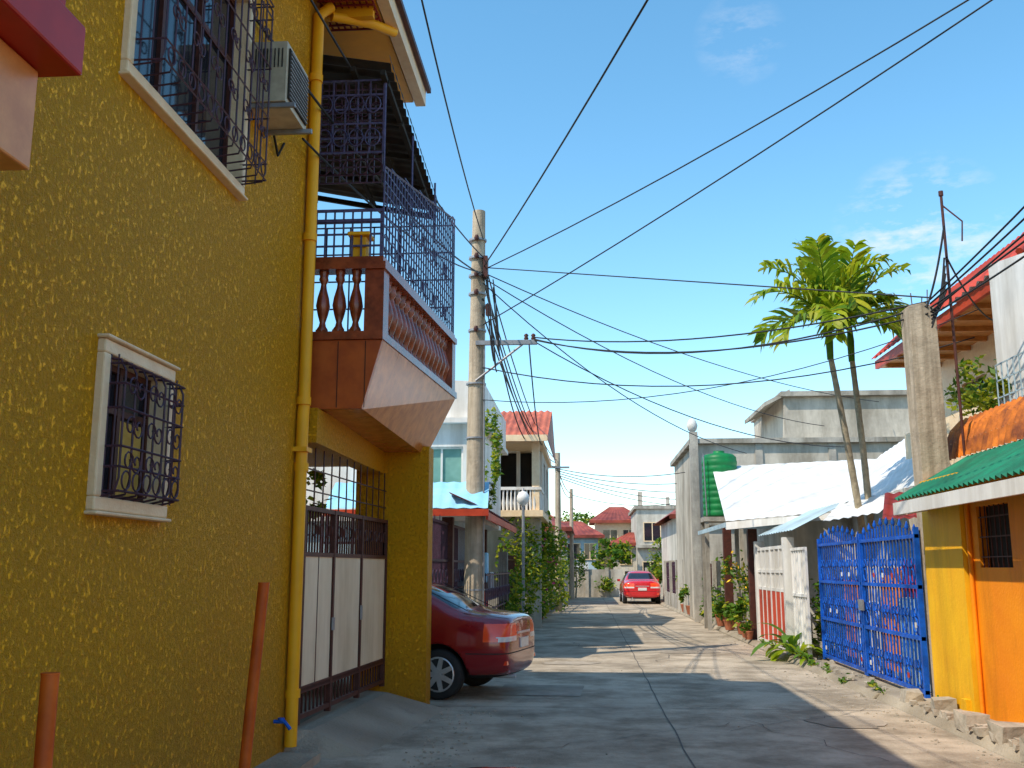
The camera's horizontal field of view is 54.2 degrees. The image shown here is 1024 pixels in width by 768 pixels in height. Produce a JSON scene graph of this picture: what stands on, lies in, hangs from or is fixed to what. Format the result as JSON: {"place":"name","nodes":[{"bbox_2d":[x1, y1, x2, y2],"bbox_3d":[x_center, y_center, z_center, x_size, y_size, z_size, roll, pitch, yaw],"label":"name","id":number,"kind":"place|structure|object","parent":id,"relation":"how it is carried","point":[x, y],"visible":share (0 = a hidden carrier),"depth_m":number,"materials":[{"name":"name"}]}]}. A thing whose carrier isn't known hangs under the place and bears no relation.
{"place":"outdoors","nodes":[
{"label":"outdoors","id":0,"kind":"place"},
{"bbox_2d":[541,531,567,604],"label":"walls","id":1,"kind":"structure","parent":0,"point":[566,582],"depth_m":46.70,"materials":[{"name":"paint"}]},
{"bbox_2d":[545,515,574,534],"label":"roof","id":2,"kind":"structure","parent":1,"relation":"on","point":[566,528],"depth_m":43.83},
{"bbox_2d":[567,538,597,568],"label":"walls","id":3,"kind":"structure","parent":0,"point":[582,541],"depth_m":60.09,"materials":[{"name":"blue paint"}]},
{"bbox_2d":[568,543,595,559],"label":"windows","id":4,"kind":"structure","parent":3,"relation":"attached to","point":[588,547],"depth_m":60.01,"materials":[{"name":"grey glass"}]},
{"bbox_2d":[562,521,604,537],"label":"roof","id":5,"kind":"structure","parent":3,"relation":"on","point":[581,529],"depth_m":60.81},
{"bbox_2d":[300,602,901,723],"bbox_3d":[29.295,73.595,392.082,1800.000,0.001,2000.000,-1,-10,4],"label":"ground","id":6,"kind":"structure","parent":0,"point":[307,718],"depth_m":13.19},
{"bbox_2d":[0,0,433,767],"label":"walls","id":7,"kind":"structure","parent":6,"relation":"on","point":[126,214],"depth_m":6.13,"materials":[{"name":"yellow paint"}]},
{"bbox_2d":[0,39,37,170],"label":"balcony slab","id":8,"kind":"structure","parent":7,"relation":"attached to","point":[18,80],"depth_m":3.31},
{"bbox_2d":[0,0,85,76],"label":"balcony band","id":9,"kind":"object","parent":7,"relation":"attached to","point":[44,38],"visible":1,"depth_m":3.31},
{"bbox_2d":[84,333,180,521],"bbox_3d":[-2.203,0.288,5.749,0.170,0.964,0.960,-1,-10,4],"label":"window frame","id":10,"kind":"object","parent":7,"relation":"attached to","point":[109,344],"visible":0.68,"depth_m":5.54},
{"bbox_2d":[103,365,150,501],"bbox_3d":[-2.293,0.289,5.756,0.050,0.770,0.820,-1,-10,4],"label":"window glass","id":11,"kind":"object","parent":10,"relation":"in","point":[129,403],"visible":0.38,"depth_m":5.88,"materials":[{"name":"black glass"}]},
{"bbox_2d":[100,354,185,505],"bbox_3d":[-2.106,0.290,5.742,0.128,0.777,0.804,-1,-10,4],"label":"window grille","id":12,"kind":"object","parent":10,"relation":"attached to","point":[170,478],"depth_m":5.66,"materials":[{"name":"black metal"}]},
{"bbox_2d":[119,0,252,200],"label":"window frame","id":13,"kind":"object","parent":7,"relation":"attached to","point":[131,75],"visible":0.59,"depth_m":6.88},
{"bbox_2d":[134,0,234,167],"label":"window glass","id":14,"kind":"object","parent":13,"relation":"in","point":[158,46],"visible":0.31,"depth_m":6.97,"materials":[{"name":"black glass"}]},
{"bbox_2d":[133,0,274,184],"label":"window grille","id":15,"kind":"object","parent":13,"relation":"attached to","point":[217,68],"depth_m":6.80,"materials":[{"name":"black metal"}]},
{"bbox_2d":[250,41,311,156],"bbox_3d":[-1.851,-2.285,8.243,0.420,0.609,1.018,-1,-10,4],"label":"air conditioner","id":16,"kind":"object","parent":7,"relation":"attached to","point":[288,103],"visible":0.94,"depth_m":7.82,"materials":[{"name":"plastic"}]},
{"bbox_2d":[273,717,290,729],"bbox_3d":[-1.888,2.804,8.241,0.152,0.100,0.060,-1,-10,4],"label":"water tap","id":17,"kind":"object","parent":7,"relation":"attached to","point":[281,720],"visible":1,"depth_m":8.23,"materials":[{"name":"blue paint"}]},
{"bbox_2d":[284,2,334,747],"bbox_3d":[-1.853,-0.339,9.195,0.205,6.987,0.246,-1,-10,4],"label":"drain pipe","id":18,"kind":"object","parent":7,"relation":"attached to","point":[301,449],"visible":1,"depth_m":9.05,"materials":[{"name":"yellow paint"}]},
{"bbox_2d":[306,468,332,521],"bbox_3d":[-2.554,1.680,10.714,1.235,1.656,2.769,7,-12,-33],"label":"hanging plant","id":19,"kind":"object","parent":7,"relation":"hanging from","point":[319,477],"visible":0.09,"depth_m":11.05,"materials":[{"name":"green plant"}]},
{"bbox_2d":[298,448,387,724],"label":"metal gate","id":20,"kind":"structure","parent":7,"relation":"attached to","point":[343,626],"depth_m":10.17,"materials":[{"name":"metal"}]},
{"bbox_2d":[318,82,383,184],"bbox_3d":[-1.585,-2.490,9.867,0.655,1.074,0.044,-1,-10,4],"label":"balcony screen","id":21,"kind":"object","parent":7,"relation":"attached to","point":[346,160],"visible":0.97,"depth_m":9.85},
{"bbox_2d":[316,0,430,106],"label":"roof eaves","id":22,"kind":"object","parent":7,"relation":"on","point":[391,34],"visible":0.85,"depth_m":10.77,"materials":[{"name":"yellow paint"}]},
{"bbox_2d":[317,0,381,31],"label":"soffit grille","id":23,"kind":"object","parent":22,"relation":"attached to","point":[348,5],"visible":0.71,"depth_m":9.95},
{"bbox_2d":[318,55,439,218],"bbox_3d":[-2.328,-2.832,11.500,2.582,0.910,3.300,-1,-10,4],"label":"balcony awning","id":24,"kind":"object","parent":7,"relation":"attached to","point":[398,147],"visible":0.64,"depth_m":11.39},
{"bbox_2d":[310,339,454,452],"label":"balcony slab","id":25,"kind":"structure","parent":7,"relation":"attached to","point":[383,396],"depth_m":9.80,"materials":[{"name":"paint"}]},
{"bbox_2d":[347,231,373,255],"bbox_3d":[-1.471,-1.329,9.723,0.220,0.255,0.220,-1,-10,4],"label":"balcony post","id":26,"kind":"object","parent":25,"relation":"on","point":[365,240],"visible":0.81,"depth_m":9.65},
{"bbox_2d":[312,330,456,398],"bbox_3d":[-2.215,-0.139,11.104,2.786,0.077,3.430,-1,-10,4],"label":"balcony band","id":27,"kind":"object","parent":25,"relation":"attached to","point":[366,335],"visible":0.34,"depth_m":9.39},
{"bbox_2d":[315,256,456,390],"bbox_3d":[-1.325,-0.557,11.125,0.745,0.748,3.434,-2,-11,8],"label":"balustrade","id":28,"kind":"object","parent":25,"relation":"on","point":[399,310],"visible":0.8,"depth_m":9.68,"materials":[{"name":"concrete"}]},
{"bbox_2d":[314,79,454,333],"bbox_3d":[-2.185,-1.809,11.444,2.658,1.849,3.337,-1,-10,4],"label":"balcony grille","id":29,"kind":"object","parent":7,"relation":"attached to","point":[440,253],"visible":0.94,"depth_m":10.49,"materials":[{"name":"metal"}]},
{"bbox_2d":[239,582,269,767],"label":"steel post","id":30,"kind":"object","parent":6,"relation":"on","point":[253,678],"visible":1,"depth_m":6.33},
{"bbox_2d":[306,380,507,593],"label":"walls","id":31,"kind":"structure","parent":6,"relation":"on","point":[452,432],"depth_m":19.83,"materials":[{"name":"white paint"}]},
{"bbox_2d":[322,482,516,532],"bbox_3d":[-1.597,2.613,20.966,2.925,0.790,7.160,-1,-10,4],"label":"awning","id":32,"kind":"object","parent":31,"relation":"attached to","point":[452,495],"visible":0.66,"depth_m":17.77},
{"bbox_2d":[431,447,462,482],"bbox_3d":[-1.607,1.649,19.788,1.300,0.800,0.080,-1,-10,4],"label":"window","id":33,"kind":"structure","parent":31,"relation":"attached to","point":[447,464],"depth_m":19.78,"materials":[{"name":"green glass"}]},
{"bbox_2d":[485,399,502,508],"bbox_3d":[-0.399,1.366,19.335,0.524,2.142,0.562,-1,-10,4],"label":"climbing vine","id":34,"kind":"object","parent":31,"relation":"attached to","point":[496,444],"visible":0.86,"depth_m":19.27,"materials":[{"name":"green plant"}]},
{"bbox_2d":[498,552,521,610],"bbox_3d":[-0.011,5.379,25.927,0.210,1.980,3.206,-1,-10,8],"label":"iron fence","id":35,"kind":"object","parent":6,"relation":"on","point":[506,562],"visible":0.34,"depth_m":24.53,"materials":[{"name":"brown metal"}]},
{"bbox_2d":[487,441,551,626],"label":"walls","id":36,"kind":"structure","parent":6,"relation":"on","point":[541,462],"depth_m":27.74,"materials":[{"name":"paint"}]},
{"bbox_2d":[501,453,531,509],"bbox_3d":[-1.865,4.740,30.923,5.300,4.840,5.500,-1,-10,4],"label":"interior","id":37,"kind":"object","parent":36,"relation":"in","point":[508,469],"depth_m":29.68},
{"bbox_2d":[501,487,543,510],"bbox_3d":[0.067,3.289,28.086,1.600,0.630,2.154,-1,-10,4],"label":"balustrade","id":38,"kind":"object","parent":36,"relation":"on","point":[515,503],"visible":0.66,"depth_m":27.05,"materials":[{"name":"white paint"}]},
{"bbox_2d":[501,410,555,462],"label":"roof","id":39,"kind":"structure","parent":36,"relation":"on","point":[544,423],"depth_m":28.68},
{"bbox_2d":[541,510,557,561],"bbox_3d":[0.816,5.507,30.997,1.362,3.566,1.785,-3,-11,14],"label":"tree","id":40,"kind":"object","parent":6,"relation":"on","point":[549,533],"visible":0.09,"depth_m":30.93,"materials":[{"name":"green plant"}]},
{"bbox_2d":[561,508,635,568],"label":"distant trees","id":41,"kind":"object","parent":6,"relation":"on","point":[615,551],"visible":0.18,"depth_m":56.93,"materials":[{"name":"green plant"}]},
{"bbox_2d":[568,562,647,596],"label":"boundary wall","id":42,"kind":"structure","parent":6,"relation":"on","point":[586,589],"depth_m":55.02,"materials":[{"name":"grey paint"}]},
{"bbox_2d":[612,546,635,574],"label":"walls","id":43,"kind":"structure","parent":6,"relation":"on","point":[632,567],"depth_m":58.71,"materials":[{"name":"paint"}]},
{"bbox_2d":[631,509,674,595],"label":"walls","id":44,"kind":"structure","parent":6,"relation":"on","point":[639,517],"depth_m":57.11,"materials":[{"name":"paint"}]},
{"bbox_2d":[609,532,635,545],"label":"roof","id":45,"kind":"structure","parent":44,"relation":"on","point":[630,537],"depth_m":59.31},
{"bbox_2d":[642,522,660,571],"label":"windows","id":46,"kind":"structure","parent":44,"relation":"attached to","point":[651,533],"depth_m":56.94,"materials":[{"name":"black glass"}]},
{"bbox_2d":[628,506,675,515],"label":"roof","id":47,"kind":"structure","parent":44,"relation":"on","point":[632,510],"depth_m":57.10,"materials":[{"name":"concrete"}]},
{"bbox_2d":[636,492,669,547],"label":"columns","id":48,"kind":"structure","parent":44,"relation":"on","point":[640,503],"depth_m":57.41,"materials":[{"name":"grey paint"}]},
{"bbox_2d":[646,537,662,586],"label":"tree","id":49,"kind":"object","parent":6,"relation":"on","point":[657,572],"visible":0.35,"depth_m":49.57,"materials":[{"name":"green plant"}]},
{"bbox_2d":[663,559,692,616],"bbox_3d":[6.236,7.535,37.400,0.210,1.880,11.000,-1,-10,4],"label":"iron fence","id":50,"kind":"object","parent":6,"relation":"on","point":[670,587],"visible":0.5,"depth_m":39.86,"materials":[{"name":"metal"}]},
{"bbox_2d":[702,561,721,623],"bbox_3d":[5.686,5.990,28.702,0.210,1.780,2.900,-1,-10,3],"label":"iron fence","id":51,"kind":"object","parent":6,"relation":"on","point":[715,569],"visible":0.3,"depth_m":27.38,"materials":[{"name":"grey metal"}]},
{"bbox_2d":[753,537,796,653],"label":"red white gate","id":52,"kind":"structure","parent":6,"relation":"on","point":[773,584],"depth_m":19.51,"materials":[{"name":"metal"}]},
{"bbox_2d":[670,389,913,621],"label":"walls","id":53,"kind":"structure","parent":6,"relation":"on","point":[885,418],"depth_m":30.94,"materials":[{"name":"grey paint"}]},
{"bbox_2d":[687,419,697,431],"bbox_3d":[5.554,1.280,30.851,0.340,0.420,0.340,-1,-10,4],"label":"finial","id":54,"kind":"object","parent":53,"relation":"on","point":[692,425],"visible":1,"depth_m":30.74,"materials":[{"name":"white paint"}]},
{"bbox_2d":[722,510,917,648],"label":"walls","id":55,"kind":"structure","parent":6,"relation":"on","point":[807,535],"depth_m":20.39,"materials":[{"name":"paint"}]},
{"bbox_2d":[698,439,913,534],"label":"roof","id":56,"kind":"structure","parent":55,"relation":"on","point":[760,491],"depth_m":23.04,"materials":[{"name":"white metal"}]},
{"bbox_2d":[726,492,916,535],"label":"fascia","id":57,"kind":"structure","parent":55,"relation":"attached to","point":[844,508],"depth_m":17.51,"materials":[{"name":"white paint"}]},
{"bbox_2d":[744,233,903,560],"bbox_3d":[5.322,0.936,16.710,2.574,7.411,2.366,-9,-14,42],"label":"palm tree","id":58,"kind":"object","parent":6,"relation":"on","point":[826,305],"visible":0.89,"depth_m":16.91,"materials":[{"name":"green plant"}]},
{"bbox_2d":[779,239,910,558],"bbox_3d":[6.000,0.990,17.481,2.580,7.569,2.470,-1,-10,4],"label":"palm tree","id":59,"kind":"object","parent":6,"relation":"on","point":[859,286],"visible":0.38,"depth_m":17.45,"materials":[{"name":"green plant"}]},
{"bbox_2d":[844,560,930,690],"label":"yard wall","id":60,"kind":"structure","parent":6,"relation":"on","point":[888,622],"depth_m":13.88,"materials":[{"name":"paint"}]},
{"bbox_2d":[900,290,949,696],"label":"column","id":61,"kind":"structure","parent":6,"relation":"on","point":[927,425],"depth_m":12.08,"materials":[{"name":"concrete"}]},
{"bbox_2d":[905,333,1001,465],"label":"walls","id":62,"kind":"structure","parent":6,"relation":"on","point":[978,349],"depth_m":17.71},
{"bbox_2d":[872,232,1023,368],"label":"roof","id":63,"kind":"structure","parent":62,"relation":"on","point":[978,325],"depth_m":16.37,"materials":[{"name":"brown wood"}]},
{"bbox_2d":[594,523,630,568],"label":"walls","id":64,"kind":"structure","parent":0,"point":[598,527],"depth_m":65.06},
{"bbox_2d":[589,507,630,524],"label":"roof","id":65,"kind":"structure","parent":64,"relation":"on","point":[614,515],"depth_m":65.91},
{"bbox_2d":[602,529,630,545],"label":"windows","id":66,"kind":"structure","parent":64,"relation":"attached to","point":[609,533],"depth_m":64.98,"materials":[{"name":"grey glass"}]},
{"bbox_2d":[312,597,1023,767],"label":"road","id":67,"kind":"structure","parent":0,"point":[699,698],"depth_m":11.00,"materials":[{"name":"concrete"}]},
{"bbox_2d":[33,672,59,767],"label":"steel post","id":68,"kind":"object","parent":67,"relation":"on","point":[46,721],"visible":1,"depth_m":4.05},
{"bbox_2d":[254,690,444,767],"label":"driveway ramp","id":69,"kind":"structure","parent":67,"relation":"on","point":[366,722],"depth_m":9.44,"materials":[{"name":"concrete"}]},
{"bbox_2d":[430,582,534,699],"bbox_3d":[-1.897,3.362,13.497,4.279,1.459,1.940,-3,-11,15],"label":"parked car","id":70,"kind":"object","parent":67,"relation":"on","point":[474,643],"visible":0.31,"depth_m":12.36,"materials":[{"name":"red paint"}]},
{"bbox_2d":[517,488,529,612],"bbox_3d":[0.295,4.562,26.156,0.340,3.670,0.340,-1,-10,4],"label":"street lamp","id":71,"kind":"object","parent":67,"relation":"on","point":[523,498],"visible":0.91,"depth_m":26.27,"materials":[{"name":"metal"}]},
{"bbox_2d":[541,510,570,620],"bbox_3d":[1.319,6.385,35.147,1.622,3.367,14.340,-1,-10,4],"label":"shrub row","id":72,"kind":"object","parent":67,"relation":"on","point":[552,562],"visible":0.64,"depth_m":30.81,"materials":[{"name":"green plant"}]},
{"bbox_2d":[549,453,568,611],"bbox_3d":[1.786,5.576,37.582,0.800,6.000,0.280,-1,-10,4],"label":"utility pole","id":73,"kind":"object","parent":67,"relation":"on","point":[557,501],"visible":0.46,"depth_m":37.70,"materials":[{"name":"concrete"}]},
{"bbox_2d":[569,489,574,599],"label":"utility pole","id":74,"kind":"object","parent":67,"relation":"on","point":[572,591],"visible":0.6,"depth_m":51.12,"materials":[{"name":"concrete"}]},
{"bbox_2d":[568,548,616,597],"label":"tree","id":75,"kind":"object","parent":67,"relation":"on","point":[607,585],"visible":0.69,"depth_m":53.67,"materials":[{"name":"green plant"}]},
{"bbox_2d":[617,571,660,603],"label":"parked car","id":76,"kind":"object","parent":67,"relation":"on","point":[639,584],"visible":1,"depth_m":44.41,"materials":[{"name":"red paint"}]},
{"bbox_2d":[402,632,1023,766],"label":"rubble","id":77,"kind":"object","parent":67,"relation":"on","point":[997,732],"visible":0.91,"depth_m":9.67,"materials":[{"name":"stone"}]},
{"bbox_2d":[700,451,746,629],"bbox_3d":[5.622,4.142,26.753,1.050,4.710,1.000,-1,-10,4],"label":"water tank","id":78,"kind":"object","parent":67,"relation":"on","point":[718,461],"visible":0.69,"depth_m":26.67,"materials":[{"name":"green plastic"}]},
{"bbox_2d":[759,638,938,702],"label":"weeds","id":79,"kind":"object","parent":67,"relation":"on","point":[872,683],"visible":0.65,"depth_m":13.96,"materials":[{"name":"green plant"}]},
{"bbox_2d":[313,0,1023,528],"label":"sky","id":80,"kind":"structure","parent":0,"point":[689,77],"materials":[{"name":"blue"}]},
{"bbox_2d":[661,519,676,600],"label":"walls","id":81,"kind":"structure","parent":0,"point":[669,540],"depth_m":43.91,"materials":[{"name":"paint"}]},
{"bbox_2d":[652,509,675,525],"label":"roof","id":82,"kind":"structure","parent":81,"relation":"on","point":[668,517],"depth_m":47.02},
{"bbox_2d":[649,596,1023,765],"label":"pavement","id":83,"kind":"structure","parent":0,"point":[891,697],"depth_m":12.56,"materials":[{"name":"concrete"}]},
{"bbox_2d":[678,584,689,614],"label":"potted plant","id":84,"kind":"object","parent":83,"relation":"on","point":[685,591],"visible":0.66,"depth_m":32.93,"materials":[{"name":"green plant"}]},
{"bbox_2d":[675,552,741,620],"bbox_3d":[6.224,6.508,32.302,1.216,2.010,11.713,-1,-10,4],"label":"bush","id":85,"kind":"object","parent":83,"relation":"on","point":[718,592],"visible":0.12,"depth_m":27.72,"materials":[{"name":"green plant"}]},
{"bbox_2d":[712,597,724,625],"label":"potted plant","id":86,"kind":"object","parent":83,"relation":"on","point":[717,611],"visible":0.88,"depth_m":26.36,"materials":[{"name":"green plant"}]},
{"bbox_2d":[721,601,736,629],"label":"potted plant","id":87,"kind":"object","parent":83,"relation":"on","point":[729,622],"visible":0.77,"depth_m":24.63,"materials":[{"name":"green plant"}]},
{"bbox_2d":[722,550,749,624],"bbox_3d":[5.546,4.864,23.342,0.978,2.003,3.173,-1,-10,4],"label":"bush","id":88,"kind":"object","parent":83,"relation":"on","point":[725,570],"visible":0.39,"depth_m":24.21,"materials":[{"name":"green plant"}]},
{"bbox_2d":[731,596,748,633],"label":"potted plant","id":89,"kind":"object","parent":83,"relation":"on","point":[740,599],"visible":0.21,"depth_m":23.20,"materials":[{"name":"green plant"}]},
{"bbox_2d":[732,601,748,637],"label":"potted plant","id":90,"kind":"object","parent":83,"relation":"on","point":[739,610],"visible":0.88,"depth_m":22.21,"materials":[{"name":"green plant"}]},
{"bbox_2d":[739,621,753,639],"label":"potted plant","id":91,"kind":"object","parent":83,"relation":"on","point":[747,633],"visible":1,"depth_m":21.42,"materials":[{"name":"green plant"}]},
{"bbox_2d":[750,623,822,660],"bbox_3d":[4.921,4.597,17.663,1.514,0.697,1.398,-1,-10,4],"label":"broadleaf plant","id":92,"kind":"object","parent":83,"relation":"on","point":[791,639],"visible":0.53,"depth_m":17.69,"materials":[{"name":"green plant"}]},
{"bbox_2d":[771,641,822,660],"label":"broadleaf plant","id":93,"kind":"object","parent":83,"relation":"on","point":[793,648],"visible":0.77,"depth_m":17.01,"materials":[{"name":"green plant"}]},
{"bbox_2d":[790,547,811,654],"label":"white gate","id":94,"kind":"structure","parent":83,"relation":"on","point":[800,593],"depth_m":17.43,"materials":[{"name":"metal"}]},
{"bbox_2d":[788,650,814,665],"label":"broadleaf plant","id":95,"kind":"object","parent":83,"relation":"on","point":[806,656],"visible":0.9,"depth_m":16.41,"materials":[{"name":"green plant"}]},
{"bbox_2d":[810,579,844,653],"bbox_3d":[5.337,3.965,17.106,0.565,1.435,0.677,5,-11,-24],"label":"bush","id":96,"kind":"object","parent":83,"relation":"on","point":[817,628],"visible":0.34,"depth_m":17.14,"materials":[{"name":"green plant"}]},
{"bbox_2d":[817,517,930,697],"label":"blue gate","id":97,"kind":"structure","parent":83,"relation":"on","point":[863,605],"depth_m":13.73,"materials":[{"name":"metal"}]},
{"bbox_2d":[919,472,1023,722],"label":"walls","id":98,"kind":"structure","parent":0,"point":[999,592],"depth_m":10.35,"materials":[{"name":"paint"}]},
{"bbox_2d":[893,396,1023,515],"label":"roof","id":99,"kind":"structure","parent":98,"relation":"on","point":[995,427],"depth_m":10.58,"materials":[{"name":"green metal"}]},
{"bbox_2d":[938,190,965,455],"bbox_3d":[5.390,-0.780,12.034,0.251,3.280,0.058,-6,-12,29],"label":"conduit pipe","id":100,"kind":"object","parent":99,"relation":"on","point":[940,195],"visible":1,"depth_m":12.07,"materials":[{"name":"brown metal"}]},
{"bbox_2d":[964,503,984,713],"bbox_3d":[4.730,2.162,9.562,0.042,2.200,1.674,-1,-10,4],"label":"drain pipe","id":101,"kind":"object","parent":98,"relation":"attached to","point":[974,612],"visible":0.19,"depth_m":10.34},
{"bbox_2d":[978,503,1012,567],"bbox_3d":[4.845,1.504,9.913,0.105,0.620,0.800,-1,-10,4],"label":"window","id":102,"kind":"structure","parent":98,"relation":"attached to","point":[998,537],"depth_m":9.99,"materials":[{"name":"brown metal"}]},
{"bbox_2d":[988,253,1023,443],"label":"wall","id":103,"kind":"structure","parent":0,"point":[1007,293],"depth_m":11.77,"materials":[{"name":"white paint"}]},
{"bbox_2d":[943,354,1011,417],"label":"balcony plants","id":104,"kind":"object","parent":103,"relation":"attached to","point":[989,384],"visible":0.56,"depth_m":12.50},
{"bbox_2d":[995,351,1023,405],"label":"balcony rail","id":105,"kind":"object","parent":103,"relation":"attached to","point":[1008,376],"visible":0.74,"depth_m":11.45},
{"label":"pavement","id":106,"kind":"structure","parent":0,"visible":0},
{"bbox_2d":[321,515,510,609],"bbox_3d":[-1.456,3.910,19.641,2.532,2.400,9.512,-2,-11,13],"label":"front grille","id":107,"kind":"object","parent":106,"relation":"on","point":[446,563],"visible":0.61,"depth_m":18.08,"materials":[{"name":"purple metal"}]},
{"bbox_2d":[484,553,493,606],"bbox_3d":[-0.598,4.297,20.919,0.280,1.500,3.300,-1,-10,4],"label":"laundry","id":108,"kind":"object","parent":107,"relation":"hanging from","point":[486,567],"visible":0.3,"depth_m":20.45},
{"bbox_2d":[464,209,536,604],"bbox_3d":[-0.197,0.821,18.183,1.335,8.352,0.440,-1,-10,4],"label":"utility pole","id":109,"kind":"object","parent":106,"relation":"on","point":[475,438],"visible":0.91,"depth_m":18.20,"materials":[{"name":"concrete"}]},
{"bbox_2d":[256,0,1023,505],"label":"power lines","id":110,"kind":"object","parent":109,"relation":"attached to","point":[938,304],"visible":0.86,"depth_m":14.96,"materials":[{"name":"rubber"}]},
{"bbox_2d":[494,516,549,615],"bbox_3d":[0.227,4.792,26.516,1.469,3.179,3.982,-1,-10,4],"label":"bush","id":111,"kind":"object","parent":106,"relation":"on","point":[530,569],"visible":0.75,"depth_m":26.78,"materials":[{"name":"green plant"}]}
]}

